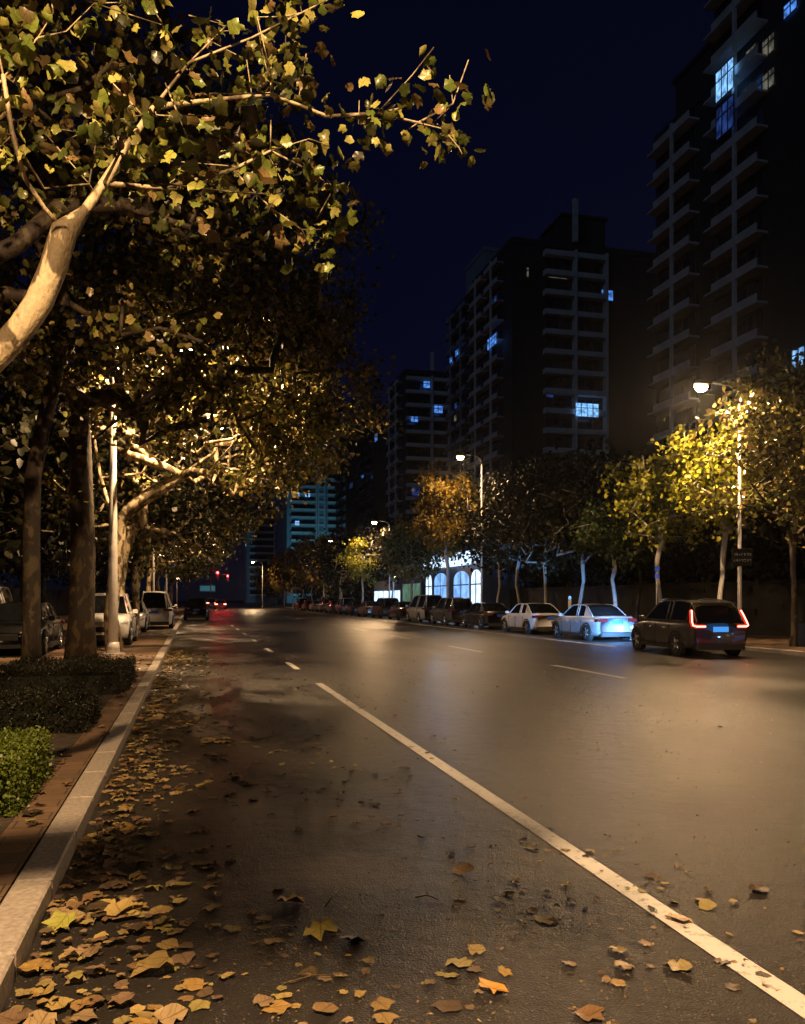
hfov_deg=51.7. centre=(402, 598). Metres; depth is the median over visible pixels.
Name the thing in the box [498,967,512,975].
fallen leaf
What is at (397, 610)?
parked saloon
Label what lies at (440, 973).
fallen leaf
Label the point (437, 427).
window
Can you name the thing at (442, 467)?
window
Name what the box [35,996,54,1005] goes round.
fallen leaf
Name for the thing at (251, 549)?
window
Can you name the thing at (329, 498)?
window
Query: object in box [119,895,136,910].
fallen leaf
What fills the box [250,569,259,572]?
window
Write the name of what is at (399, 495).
window
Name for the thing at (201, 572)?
plane tree
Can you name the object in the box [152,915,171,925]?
fallen leaf
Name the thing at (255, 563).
window
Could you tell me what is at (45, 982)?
fallen leaf
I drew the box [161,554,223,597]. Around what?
plane tree
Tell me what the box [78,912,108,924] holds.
fallen leaf
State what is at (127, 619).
parked estate car
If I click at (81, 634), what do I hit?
plane tree
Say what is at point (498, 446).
window
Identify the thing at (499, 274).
window
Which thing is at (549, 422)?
window
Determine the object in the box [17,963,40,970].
fallen leaf
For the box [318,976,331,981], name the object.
fallen leaf
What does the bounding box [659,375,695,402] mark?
window
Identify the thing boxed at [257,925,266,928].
fallen leaf
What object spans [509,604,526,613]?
side window
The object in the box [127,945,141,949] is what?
fallen leaf
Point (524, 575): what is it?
background tree
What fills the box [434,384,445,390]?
window
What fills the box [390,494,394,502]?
window
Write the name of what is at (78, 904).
fallen leaf
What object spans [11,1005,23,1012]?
fallen leaf
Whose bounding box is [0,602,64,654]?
parked saloon
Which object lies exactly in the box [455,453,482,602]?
street lamp
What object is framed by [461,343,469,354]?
window
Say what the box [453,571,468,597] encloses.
shop window
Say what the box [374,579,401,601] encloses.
shop building
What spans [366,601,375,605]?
rear window
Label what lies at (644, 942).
fallen leaf
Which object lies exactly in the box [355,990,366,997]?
fallen leaf
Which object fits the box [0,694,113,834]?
soil bed
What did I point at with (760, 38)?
window
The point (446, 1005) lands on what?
fallen leaf
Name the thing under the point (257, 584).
roadside tree
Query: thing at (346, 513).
apartment tower
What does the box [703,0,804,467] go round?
apartment tower
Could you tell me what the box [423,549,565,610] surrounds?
shop building
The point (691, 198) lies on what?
window
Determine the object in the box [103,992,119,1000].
fallen leaf
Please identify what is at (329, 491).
window
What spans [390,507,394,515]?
window
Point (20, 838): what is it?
pavement
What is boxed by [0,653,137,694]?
hedge
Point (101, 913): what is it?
fallen leaf
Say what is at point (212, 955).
fallen leaf
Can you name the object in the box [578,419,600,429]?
window
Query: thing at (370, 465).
window
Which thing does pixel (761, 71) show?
window
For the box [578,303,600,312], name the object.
window
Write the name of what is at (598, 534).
roadside tree
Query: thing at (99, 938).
fallen leaf
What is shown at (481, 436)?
window
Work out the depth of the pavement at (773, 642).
30.75 m
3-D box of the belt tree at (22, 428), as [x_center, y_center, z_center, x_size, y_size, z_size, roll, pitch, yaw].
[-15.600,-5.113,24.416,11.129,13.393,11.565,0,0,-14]
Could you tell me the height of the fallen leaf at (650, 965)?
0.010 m
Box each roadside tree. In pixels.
[251,565,279,604]
[255,563,287,605]
[259,550,300,606]
[266,552,308,606]
[267,547,320,597]
[278,532,344,599]
[290,525,379,598]
[290,529,354,596]
[333,534,381,614]
[357,525,418,597]
[367,515,456,600]
[404,457,486,597]
[435,462,541,602]
[459,472,572,603]
[470,448,601,602]
[504,443,644,603]
[553,497,674,605]
[589,500,692,622]
[593,448,722,601]
[650,403,780,598]
[682,339,804,646]
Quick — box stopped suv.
[630,598,748,655]
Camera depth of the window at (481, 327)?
138.40 m
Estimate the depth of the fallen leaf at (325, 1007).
3.42 m
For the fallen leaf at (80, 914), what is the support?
on the fallen leaf at (76, 920)
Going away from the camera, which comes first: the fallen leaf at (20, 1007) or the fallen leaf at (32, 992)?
the fallen leaf at (20, 1007)
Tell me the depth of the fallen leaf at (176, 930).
4.23 m
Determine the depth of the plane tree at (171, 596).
117.52 m
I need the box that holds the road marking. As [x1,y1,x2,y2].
[212,607,804,1017]
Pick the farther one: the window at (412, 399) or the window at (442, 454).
the window at (442, 454)
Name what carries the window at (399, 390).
in the apartment tower at (417, 407)
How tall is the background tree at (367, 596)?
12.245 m
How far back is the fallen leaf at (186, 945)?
4.05 m
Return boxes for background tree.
[294,545,331,599]
[307,544,356,600]
[321,538,380,600]
[357,512,414,599]
[462,550,565,587]
[503,446,624,588]
[548,439,655,586]
[571,468,700,586]
[619,416,768,583]
[653,417,803,592]
[702,425,804,616]
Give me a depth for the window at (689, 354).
82.58 m
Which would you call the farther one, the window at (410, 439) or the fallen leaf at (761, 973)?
the window at (410, 439)
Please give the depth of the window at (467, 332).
149.50 m
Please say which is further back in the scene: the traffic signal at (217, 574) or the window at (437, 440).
the window at (437, 440)
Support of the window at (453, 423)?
in the apartment tower at (459, 352)
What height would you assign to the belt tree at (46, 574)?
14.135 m
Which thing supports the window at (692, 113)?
in the apartment tower at (682, 182)
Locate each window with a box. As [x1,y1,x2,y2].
[43,604,56,620]
[250,527,272,530]
[250,534,272,537]
[250,541,272,544]
[250,548,272,551]
[250,555,272,558]
[250,562,267,565]
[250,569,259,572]
[250,590,266,593]
[255,520,272,523]
[292,496,314,500]
[292,504,314,508]
[292,512,314,515]
[292,519,314,523]
[292,527,314,531]
[292,535,314,539]
[298,489,314,492]
[328,490,335,493]
[328,497,335,501]
[328,520,335,524]
[353,601,361,605]
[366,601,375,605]
[367,449,372,457]
[367,461,372,468]
[367,472,372,479]
[367,483,372,491]
[367,494,372,502]
[367,506,372,513]
[374,590,399,601]
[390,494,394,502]
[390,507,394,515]
[397,386,401,394]
[397,399,401,407]
[397,412,401,420]
[397,438,401,447]
[397,451,401,460]
[397,464,401,473]
[397,478,401,486]
[397,491,401,499]
[397,504,401,513]
[399,602,410,607]
[403,583,419,601]
[407,373,428,376]
[407,383,428,389]
[407,396,428,403]
[407,409,428,416]
[407,422,428,429]
[407,436,428,443]
[407,449,428,456]
[407,462,428,469]
[407,476,424,482]
[407,489,427,496]
[407,502,427,509]
[407,516,427,522]
[410,416,417,421]
[412,487,419,495]
[423,381,429,388]
[425,576,431,594]
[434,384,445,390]
[434,398,445,404]
[434,405,442,413]
[434,411,445,417]
[434,424,445,430]
[434,437,445,443]
[434,450,445,457]
[434,464,445,470]
[434,573,445,597]
[451,320,458,329]
[451,336,458,346]
[451,369,458,378]
[451,385,458,395]
[451,417,458,427]
[451,433,458,443]
[451,450,458,460]
[451,466,458,474]
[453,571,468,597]
[461,312,469,320]
[461,326,469,337]
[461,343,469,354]
[461,360,469,371]
[461,377,469,387]
[461,394,469,404]
[461,410,469,421]
[461,427,469,438]
[461,443,469,455]
[461,460,469,472]
[468,603,480,610]
[471,570,480,603]
[476,284,485,297]
[476,303,485,315]
[476,321,485,332]
[476,339,485,350]
[476,357,485,369]
[476,376,485,387]
[476,394,485,405]
[476,412,485,424]
[476,430,485,442]
[476,449,485,460]
[476,467,485,478]
[481,603,507,610]
[487,331,496,350]
[488,268,501,283]
[488,287,501,302]
[488,306,501,321]
[488,325,501,338]
[488,344,501,359]
[488,364,501,378]
[488,383,501,397]
[488,402,501,416]
[488,421,501,434]
[488,441,501,454]
[488,460,501,471]
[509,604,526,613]
[526,267,528,277]
[528,604,558,612]
[545,246,569,250]
[545,260,569,270]
[545,280,569,289]
[545,299,569,309]
[545,319,569,329]
[545,339,569,349]
[545,358,569,368]
[545,378,569,388]
[545,398,569,408]
[545,417,569,427]
[545,437,569,447]
[547,268,567,279]
[564,605,591,615]
[575,402,598,417]
[578,250,600,254]
[578,264,600,273]
[578,283,600,293]
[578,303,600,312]
[578,322,600,332]
[578,341,600,351]
[578,361,600,371]
[578,380,600,390]
[578,400,600,410]
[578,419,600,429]
[578,439,600,449]
[587,604,624,615]
[601,289,613,301]
[659,127,695,166]
[659,158,695,196]
[659,189,695,225]
[659,220,695,255]
[659,251,695,284]
[659,282,695,314]
[659,313,695,343]
[659,344,695,373]
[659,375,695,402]
[659,406,695,431]
[689,105,695,116]
[715,55,733,103]
[716,93,733,140]
[717,0,731,16]
[717,0,763,49]
[717,101,763,148]
[717,136,763,181]
[717,171,763,214]
[717,206,763,247]
[717,241,763,280]
[717,276,763,313]
[717,311,763,346]
[717,346,763,379]
[717,381,762,411]
[737,31,763,62]
[737,66,763,97]
[745,41,756,55]
[747,74,762,108]
[761,30,774,61]
[761,65,774,90]
[783,0,797,20]
[791,345,804,368]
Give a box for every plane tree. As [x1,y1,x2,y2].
[0,0,337,373]
[0,0,344,663]
[0,0,494,372]
[0,28,394,659]
[27,332,311,642]
[55,207,403,650]
[61,411,293,634]
[91,437,255,592]
[106,511,254,591]
[130,527,236,590]
[141,539,231,590]
[146,543,230,587]
[157,546,224,591]
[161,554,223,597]
[165,564,212,607]
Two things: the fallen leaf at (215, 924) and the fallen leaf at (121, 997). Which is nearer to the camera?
the fallen leaf at (121, 997)
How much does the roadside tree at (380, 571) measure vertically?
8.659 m
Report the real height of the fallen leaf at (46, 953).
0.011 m
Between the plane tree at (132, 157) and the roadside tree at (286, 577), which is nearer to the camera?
the plane tree at (132, 157)
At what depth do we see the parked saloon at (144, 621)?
39.69 m
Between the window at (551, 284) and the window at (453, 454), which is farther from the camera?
the window at (453, 454)
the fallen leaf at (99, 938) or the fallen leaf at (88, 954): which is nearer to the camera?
the fallen leaf at (88, 954)
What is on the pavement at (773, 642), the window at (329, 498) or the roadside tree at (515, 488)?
the roadside tree at (515, 488)
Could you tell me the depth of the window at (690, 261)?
82.48 m
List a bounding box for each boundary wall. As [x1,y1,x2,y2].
[0,585,141,614]
[509,579,804,636]
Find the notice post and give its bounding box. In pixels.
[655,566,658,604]
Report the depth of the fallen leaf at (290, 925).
4.29 m
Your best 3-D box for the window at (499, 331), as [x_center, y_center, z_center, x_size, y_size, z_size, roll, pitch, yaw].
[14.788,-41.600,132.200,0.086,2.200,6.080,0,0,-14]
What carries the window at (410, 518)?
in the apartment tower at (417, 407)
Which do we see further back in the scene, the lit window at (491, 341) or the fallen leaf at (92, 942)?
the lit window at (491, 341)
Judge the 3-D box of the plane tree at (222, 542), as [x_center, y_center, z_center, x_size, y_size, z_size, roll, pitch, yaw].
[-12.489,-4.238,44.167,9.318,11.647,8.024,0,0,-14]
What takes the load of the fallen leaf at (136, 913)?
on the fallen leaf at (121, 914)
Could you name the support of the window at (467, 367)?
in the apartment tower at (459, 352)
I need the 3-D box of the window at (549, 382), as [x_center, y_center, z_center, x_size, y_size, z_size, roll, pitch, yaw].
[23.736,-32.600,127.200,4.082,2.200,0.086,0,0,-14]
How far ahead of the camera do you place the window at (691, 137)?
81.98 m
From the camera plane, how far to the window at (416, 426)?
187.60 m
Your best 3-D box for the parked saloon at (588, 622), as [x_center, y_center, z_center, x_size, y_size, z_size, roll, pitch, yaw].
[8.000,0.975,35.352,2.160,1.540,4.765,0,0,-14]
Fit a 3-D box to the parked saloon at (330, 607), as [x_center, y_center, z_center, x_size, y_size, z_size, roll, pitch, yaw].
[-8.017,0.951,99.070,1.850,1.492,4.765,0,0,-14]
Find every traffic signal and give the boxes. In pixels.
[188,570,218,597]
[210,574,228,607]
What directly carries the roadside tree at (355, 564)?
on the pavement at (773, 642)
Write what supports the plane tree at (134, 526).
on the pavement at (20, 838)
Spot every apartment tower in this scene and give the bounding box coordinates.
[244,498,276,602]
[282,458,335,602]
[334,427,357,600]
[354,405,387,600]
[385,352,448,571]
[444,295,472,550]
[465,246,500,294]
[467,198,655,581]
[647,42,713,565]
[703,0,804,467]
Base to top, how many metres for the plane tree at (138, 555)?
11.513 m
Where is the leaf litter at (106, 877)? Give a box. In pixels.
[52,649,769,907]
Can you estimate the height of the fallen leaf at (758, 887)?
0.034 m
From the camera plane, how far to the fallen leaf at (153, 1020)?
3.31 m
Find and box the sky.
[0,0,713,599]
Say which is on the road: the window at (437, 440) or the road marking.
the road marking
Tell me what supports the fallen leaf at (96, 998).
on the fallen leaf
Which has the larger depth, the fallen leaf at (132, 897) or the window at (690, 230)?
the window at (690, 230)
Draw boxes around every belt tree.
[0,224,69,569]
[0,369,69,583]
[0,389,125,601]
[0,444,119,602]
[41,504,131,591]
[58,550,148,592]
[101,564,155,594]
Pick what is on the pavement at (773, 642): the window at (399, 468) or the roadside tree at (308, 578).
the roadside tree at (308, 578)
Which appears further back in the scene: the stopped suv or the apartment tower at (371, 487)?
the apartment tower at (371, 487)
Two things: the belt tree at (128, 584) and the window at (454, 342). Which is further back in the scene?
the window at (454, 342)
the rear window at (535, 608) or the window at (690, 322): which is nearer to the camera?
the rear window at (535, 608)
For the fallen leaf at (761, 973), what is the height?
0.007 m
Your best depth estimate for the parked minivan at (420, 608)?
58.93 m
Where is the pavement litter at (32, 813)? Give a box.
[0,655,155,825]
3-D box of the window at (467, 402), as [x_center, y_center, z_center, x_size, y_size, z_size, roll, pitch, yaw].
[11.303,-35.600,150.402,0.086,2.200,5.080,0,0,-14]
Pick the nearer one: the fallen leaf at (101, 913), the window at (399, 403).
the fallen leaf at (101, 913)
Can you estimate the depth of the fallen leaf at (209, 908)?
4.55 m
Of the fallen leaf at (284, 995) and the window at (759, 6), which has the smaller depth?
the fallen leaf at (284, 995)
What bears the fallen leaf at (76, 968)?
on the fallen leaf at (76, 980)
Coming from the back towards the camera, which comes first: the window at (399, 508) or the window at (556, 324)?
the window at (399, 508)
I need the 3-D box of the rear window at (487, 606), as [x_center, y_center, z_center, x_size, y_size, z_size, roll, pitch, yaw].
[5.179,0.472,47.075,1.500,0.475,0.893,0,0,-14]
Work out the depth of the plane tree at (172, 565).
59.91 m
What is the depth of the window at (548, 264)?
127.19 m
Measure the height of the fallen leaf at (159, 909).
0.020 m
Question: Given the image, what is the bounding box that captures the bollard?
[568,596,570,607]
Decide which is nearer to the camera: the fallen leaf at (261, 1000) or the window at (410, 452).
the fallen leaf at (261, 1000)
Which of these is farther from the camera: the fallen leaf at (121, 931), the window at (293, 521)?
the window at (293, 521)
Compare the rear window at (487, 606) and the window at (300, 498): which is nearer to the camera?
the rear window at (487, 606)
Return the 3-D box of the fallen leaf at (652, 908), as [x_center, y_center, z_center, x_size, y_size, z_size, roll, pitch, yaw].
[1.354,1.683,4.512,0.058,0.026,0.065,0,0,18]
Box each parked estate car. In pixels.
[95,593,137,644]
[182,598,209,620]
[294,598,307,609]
[334,598,354,613]
[371,598,398,617]
[430,597,471,624]
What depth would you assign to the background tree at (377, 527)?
118.42 m
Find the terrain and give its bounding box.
[57,600,294,615]
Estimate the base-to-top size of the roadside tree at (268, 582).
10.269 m
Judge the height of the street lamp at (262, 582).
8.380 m
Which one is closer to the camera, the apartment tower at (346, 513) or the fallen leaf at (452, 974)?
the fallen leaf at (452, 974)
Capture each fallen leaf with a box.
[0,1007,32,1023]
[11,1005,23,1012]
[16,989,31,995]
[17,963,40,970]
[23,1010,56,1023]
[25,958,53,974]
[27,958,55,971]
[29,987,43,997]
[30,952,44,957]
[30,982,56,996]
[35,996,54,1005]
[36,978,53,985]
[39,927,54,932]
[39,976,52,980]
[40,952,52,955]
[41,910,75,935]
[41,939,56,944]
[45,996,74,1009]
[47,906,77,911]
[48,900,68,907]
[52,902,63,906]
[54,963,67,969]
[56,915,85,929]
[58,953,71,958]
[62,1016,78,1023]
[64,900,77,907]
[64,910,85,918]
[64,946,85,955]
[65,973,86,983]
[68,902,82,909]
[68,970,82,979]
[69,956,78,959]
[70,966,86,973]
[70,997,92,1010]
[70,1009,97,1020]
[76,989,86,992]
[76,995,103,1007]
[77,944,90,947]
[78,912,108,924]
[78,952,93,956]
[81,945,102,953]
[85,964,109,968]
[86,900,110,912]
[87,939,100,944]
[90,911,106,916]
[90,935,107,941]
[93,931,108,938]
[93,967,107,974]
[101,915,112,920]
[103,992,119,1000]
[104,898,134,915]
[108,991,134,1003]
[108,995,124,1006]
[112,910,141,919]
[113,979,128,988]
[113,1015,131,1023]
[117,929,128,934]
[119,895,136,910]
[126,922,145,929]
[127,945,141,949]
[127,962,143,967]
[128,910,139,915]
[129,1017,151,1023]
[130,950,173,977]
[130,1004,144,1012]
[131,903,147,908]
[131,911,147,916]
[131,954,149,957]
[136,936,150,942]
[136,1011,154,1017]
[140,1017,158,1023]
[142,921,152,930]
[144,913,153,917]
[147,1004,163,1010]
[149,905,173,913]
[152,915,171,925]
[152,1003,187,1023]
[154,922,171,930]
[156,938,178,949]
[161,928,173,932]
[166,928,184,934]
[171,951,195,964]
[174,984,187,989]
[177,995,193,1000]
[178,918,194,926]
[178,942,193,947]
[181,978,206,990]
[189,999,210,1010]
[193,963,204,967]
[196,986,212,997]
[202,903,220,911]
[205,924,213,929]
[206,952,219,957]
[211,923,223,925]
[211,995,223,998]
[218,972,234,977]
[223,924,240,931]
[247,909,260,913]
[253,994,273,1006]
[254,915,271,920]
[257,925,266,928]
[262,999,292,1012]
[263,937,282,943]
[275,992,293,998]
[276,893,304,902]
[276,985,286,990]
[279,924,296,928]
[291,1003,301,1007]
[297,966,317,975]
[303,920,337,940]
[312,1002,338,1011]
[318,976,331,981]
[328,929,341,934]
[337,989,347,993]
[339,935,366,941]
[341,1016,353,1022]
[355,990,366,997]
[360,967,370,974]
[363,957,374,962]
[370,996,394,1010]
[373,1012,398,1023]
[423,979,435,983]
[430,999,462,1011]
[435,972,444,975]
[444,972,458,977]
[445,957,472,966]
[452,862,473,874]
[464,1004,474,1009]
[465,941,478,950]
[467,966,482,971]
[468,944,485,954]
[474,988,484,993]
[478,977,508,993]
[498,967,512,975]
[527,907,538,913]
[534,915,559,924]
[562,961,575,966]
[574,1004,604,1020]
[601,976,611,982]
[607,945,626,952]
[609,978,625,986]
[614,960,634,968]
[639,939,650,946]
[645,963,654,967]
[647,905,656,912]
[663,959,692,970]
[665,912,692,922]
[699,899,716,910]
[720,960,730,963]
[724,983,740,990]
[748,883,768,891]
[755,971,770,977]
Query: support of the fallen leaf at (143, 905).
on the road
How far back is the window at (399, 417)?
190.65 m
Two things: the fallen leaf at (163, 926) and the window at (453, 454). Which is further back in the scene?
the window at (453, 454)
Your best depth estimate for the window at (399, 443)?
191.09 m
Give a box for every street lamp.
[101,349,190,654]
[150,546,156,625]
[251,561,263,607]
[371,520,389,597]
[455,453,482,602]
[692,379,751,644]
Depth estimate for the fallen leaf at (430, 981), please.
3.66 m
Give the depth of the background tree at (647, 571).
53.79 m
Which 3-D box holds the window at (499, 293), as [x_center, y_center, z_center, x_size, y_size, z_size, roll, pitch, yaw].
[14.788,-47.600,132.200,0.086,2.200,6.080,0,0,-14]
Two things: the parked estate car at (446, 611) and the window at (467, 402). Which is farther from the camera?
the window at (467, 402)
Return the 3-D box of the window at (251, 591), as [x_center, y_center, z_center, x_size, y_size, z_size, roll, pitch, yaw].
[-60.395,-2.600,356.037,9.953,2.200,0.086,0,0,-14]
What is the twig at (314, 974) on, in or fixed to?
on the road
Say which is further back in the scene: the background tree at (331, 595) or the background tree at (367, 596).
the background tree at (331, 595)
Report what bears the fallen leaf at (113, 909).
on the fallen leaf at (121, 914)
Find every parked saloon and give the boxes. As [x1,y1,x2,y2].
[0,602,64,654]
[130,601,150,631]
[301,600,316,610]
[308,600,318,610]
[325,601,344,612]
[345,601,361,614]
[357,601,382,616]
[387,601,410,619]
[461,602,509,628]
[501,603,562,633]
[551,604,636,640]
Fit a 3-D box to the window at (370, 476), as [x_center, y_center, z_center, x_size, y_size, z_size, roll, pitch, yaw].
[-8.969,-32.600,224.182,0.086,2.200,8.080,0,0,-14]
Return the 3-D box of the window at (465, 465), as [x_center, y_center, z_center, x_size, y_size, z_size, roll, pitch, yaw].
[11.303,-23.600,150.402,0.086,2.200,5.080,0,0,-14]
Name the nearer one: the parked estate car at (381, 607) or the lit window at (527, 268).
the parked estate car at (381, 607)
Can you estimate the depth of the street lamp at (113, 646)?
23.50 m
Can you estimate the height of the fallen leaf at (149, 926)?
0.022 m
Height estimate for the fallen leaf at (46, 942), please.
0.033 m
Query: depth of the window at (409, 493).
187.15 m
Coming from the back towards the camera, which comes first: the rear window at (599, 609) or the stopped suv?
the rear window at (599, 609)
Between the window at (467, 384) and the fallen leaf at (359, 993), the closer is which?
the fallen leaf at (359, 993)
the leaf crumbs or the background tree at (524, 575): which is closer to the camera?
the leaf crumbs
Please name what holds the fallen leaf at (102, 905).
on the fallen leaf
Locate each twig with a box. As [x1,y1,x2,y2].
[283,970,342,983]
[325,886,342,906]
[415,890,438,899]
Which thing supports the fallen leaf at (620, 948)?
on the road
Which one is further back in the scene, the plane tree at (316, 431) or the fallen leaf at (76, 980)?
the plane tree at (316, 431)
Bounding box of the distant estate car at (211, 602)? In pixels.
[206,598,215,606]
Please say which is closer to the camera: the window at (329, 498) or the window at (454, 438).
the window at (454, 438)
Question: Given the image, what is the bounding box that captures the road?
[1,602,804,1023]
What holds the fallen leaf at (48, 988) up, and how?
on the fallen leaf at (32, 992)
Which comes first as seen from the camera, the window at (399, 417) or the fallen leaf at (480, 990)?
the fallen leaf at (480, 990)
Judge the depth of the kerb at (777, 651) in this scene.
26.40 m
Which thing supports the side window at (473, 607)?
in the parked saloon at (482, 615)
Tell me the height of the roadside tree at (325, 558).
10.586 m
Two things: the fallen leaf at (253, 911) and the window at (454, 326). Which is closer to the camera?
the fallen leaf at (253, 911)
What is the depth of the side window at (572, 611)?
35.14 m
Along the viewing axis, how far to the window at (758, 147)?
73.22 m
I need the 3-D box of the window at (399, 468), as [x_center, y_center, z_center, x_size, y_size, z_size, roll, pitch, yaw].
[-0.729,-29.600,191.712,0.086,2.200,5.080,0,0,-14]
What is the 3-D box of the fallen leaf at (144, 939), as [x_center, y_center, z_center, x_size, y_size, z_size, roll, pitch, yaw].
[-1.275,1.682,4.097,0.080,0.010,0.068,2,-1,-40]
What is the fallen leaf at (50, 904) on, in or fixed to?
on the road
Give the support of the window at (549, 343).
in the apartment tower at (562, 341)
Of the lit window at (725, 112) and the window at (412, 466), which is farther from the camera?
the window at (412, 466)
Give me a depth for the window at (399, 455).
191.54 m
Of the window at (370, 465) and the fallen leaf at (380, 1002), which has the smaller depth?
the fallen leaf at (380, 1002)
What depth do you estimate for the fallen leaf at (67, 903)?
4.54 m
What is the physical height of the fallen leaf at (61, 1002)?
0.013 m
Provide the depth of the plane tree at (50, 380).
16.35 m
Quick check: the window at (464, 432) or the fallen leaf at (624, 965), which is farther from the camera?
the window at (464, 432)
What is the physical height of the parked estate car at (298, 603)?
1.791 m
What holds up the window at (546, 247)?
in the apartment tower at (562, 341)
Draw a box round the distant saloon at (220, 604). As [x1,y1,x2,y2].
[214,600,226,609]
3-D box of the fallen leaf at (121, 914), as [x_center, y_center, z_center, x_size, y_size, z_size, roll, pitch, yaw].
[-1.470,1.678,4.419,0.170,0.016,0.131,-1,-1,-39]
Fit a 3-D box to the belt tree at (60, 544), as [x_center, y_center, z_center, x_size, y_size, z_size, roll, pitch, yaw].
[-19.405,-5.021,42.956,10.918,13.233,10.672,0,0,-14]
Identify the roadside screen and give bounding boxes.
[199,585,215,599]
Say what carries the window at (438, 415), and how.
in the apartment tower at (417, 407)
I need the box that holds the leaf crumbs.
[30,670,804,1023]
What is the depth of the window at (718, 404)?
76.45 m
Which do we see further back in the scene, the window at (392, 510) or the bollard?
the window at (392, 510)
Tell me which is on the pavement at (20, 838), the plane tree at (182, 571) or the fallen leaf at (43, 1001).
the plane tree at (182, 571)
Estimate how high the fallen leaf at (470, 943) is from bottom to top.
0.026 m
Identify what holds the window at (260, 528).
in the apartment tower at (262, 547)
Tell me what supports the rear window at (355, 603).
in the parked saloon at (352, 607)
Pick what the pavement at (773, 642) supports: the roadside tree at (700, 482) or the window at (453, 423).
the roadside tree at (700, 482)
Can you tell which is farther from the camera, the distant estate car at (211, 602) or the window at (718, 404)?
the distant estate car at (211, 602)
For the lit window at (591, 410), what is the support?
in the apartment tower at (562, 341)
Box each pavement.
[0,603,186,903]
[243,603,804,650]
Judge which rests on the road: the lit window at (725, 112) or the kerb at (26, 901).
the kerb at (26, 901)
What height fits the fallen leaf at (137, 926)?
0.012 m
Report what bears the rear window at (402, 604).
in the parked saloon at (397, 610)
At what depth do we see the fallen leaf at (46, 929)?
4.17 m
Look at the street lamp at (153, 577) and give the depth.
48.36 m
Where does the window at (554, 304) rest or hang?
in the apartment tower at (562, 341)
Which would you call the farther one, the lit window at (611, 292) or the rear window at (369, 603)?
the lit window at (611, 292)
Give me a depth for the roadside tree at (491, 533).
51.71 m
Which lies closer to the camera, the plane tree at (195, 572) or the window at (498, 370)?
the plane tree at (195, 572)
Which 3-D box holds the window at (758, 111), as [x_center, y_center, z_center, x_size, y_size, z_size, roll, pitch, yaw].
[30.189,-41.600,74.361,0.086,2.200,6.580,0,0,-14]
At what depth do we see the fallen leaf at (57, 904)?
4.54 m
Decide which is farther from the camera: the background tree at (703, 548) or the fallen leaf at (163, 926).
the background tree at (703, 548)
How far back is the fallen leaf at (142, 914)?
4.44 m
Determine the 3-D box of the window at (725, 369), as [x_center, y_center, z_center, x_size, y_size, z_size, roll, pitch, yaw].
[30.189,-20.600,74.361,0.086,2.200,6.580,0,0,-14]
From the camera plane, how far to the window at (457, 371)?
155.76 m
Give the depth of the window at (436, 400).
188.87 m
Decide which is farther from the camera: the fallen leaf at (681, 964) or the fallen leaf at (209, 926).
the fallen leaf at (209, 926)
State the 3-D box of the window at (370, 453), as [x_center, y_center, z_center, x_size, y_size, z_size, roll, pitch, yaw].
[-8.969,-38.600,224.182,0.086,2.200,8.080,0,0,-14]
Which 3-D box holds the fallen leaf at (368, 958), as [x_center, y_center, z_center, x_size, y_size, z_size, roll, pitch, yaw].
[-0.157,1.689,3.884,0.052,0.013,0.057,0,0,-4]
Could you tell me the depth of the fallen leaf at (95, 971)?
3.74 m
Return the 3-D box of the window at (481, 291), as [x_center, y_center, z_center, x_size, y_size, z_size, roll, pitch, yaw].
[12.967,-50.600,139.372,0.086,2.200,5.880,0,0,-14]
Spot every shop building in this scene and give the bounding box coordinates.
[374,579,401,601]
[402,572,424,601]
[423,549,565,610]
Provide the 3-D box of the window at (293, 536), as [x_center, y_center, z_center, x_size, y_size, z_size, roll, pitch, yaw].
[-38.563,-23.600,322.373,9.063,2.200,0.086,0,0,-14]
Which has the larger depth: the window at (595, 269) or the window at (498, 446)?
the window at (498, 446)
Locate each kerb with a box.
[0,612,183,1012]
[253,604,804,655]
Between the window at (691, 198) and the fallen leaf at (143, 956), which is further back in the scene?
the window at (691, 198)
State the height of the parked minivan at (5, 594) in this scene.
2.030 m
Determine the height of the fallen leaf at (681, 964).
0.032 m
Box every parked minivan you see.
[0,586,12,602]
[141,591,176,627]
[316,597,333,611]
[406,595,441,622]
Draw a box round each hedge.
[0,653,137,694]
[0,684,102,733]
[0,725,56,817]
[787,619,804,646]
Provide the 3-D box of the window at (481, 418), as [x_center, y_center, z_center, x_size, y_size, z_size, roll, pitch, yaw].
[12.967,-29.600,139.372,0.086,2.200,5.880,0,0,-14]
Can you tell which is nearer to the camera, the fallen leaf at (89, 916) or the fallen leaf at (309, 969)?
the fallen leaf at (309, 969)
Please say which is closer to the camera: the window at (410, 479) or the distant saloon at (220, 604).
the distant saloon at (220, 604)
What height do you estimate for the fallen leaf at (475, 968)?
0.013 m
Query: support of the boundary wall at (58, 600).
on the terrain
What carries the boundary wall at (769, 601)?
on the terrain
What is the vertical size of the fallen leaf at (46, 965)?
0.017 m
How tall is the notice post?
2.950 m
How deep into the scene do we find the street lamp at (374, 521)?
79.05 m
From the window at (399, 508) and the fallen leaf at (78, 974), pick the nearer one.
the fallen leaf at (78, 974)
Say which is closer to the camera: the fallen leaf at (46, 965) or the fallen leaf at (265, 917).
the fallen leaf at (46, 965)
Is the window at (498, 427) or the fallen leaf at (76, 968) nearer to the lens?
the fallen leaf at (76, 968)

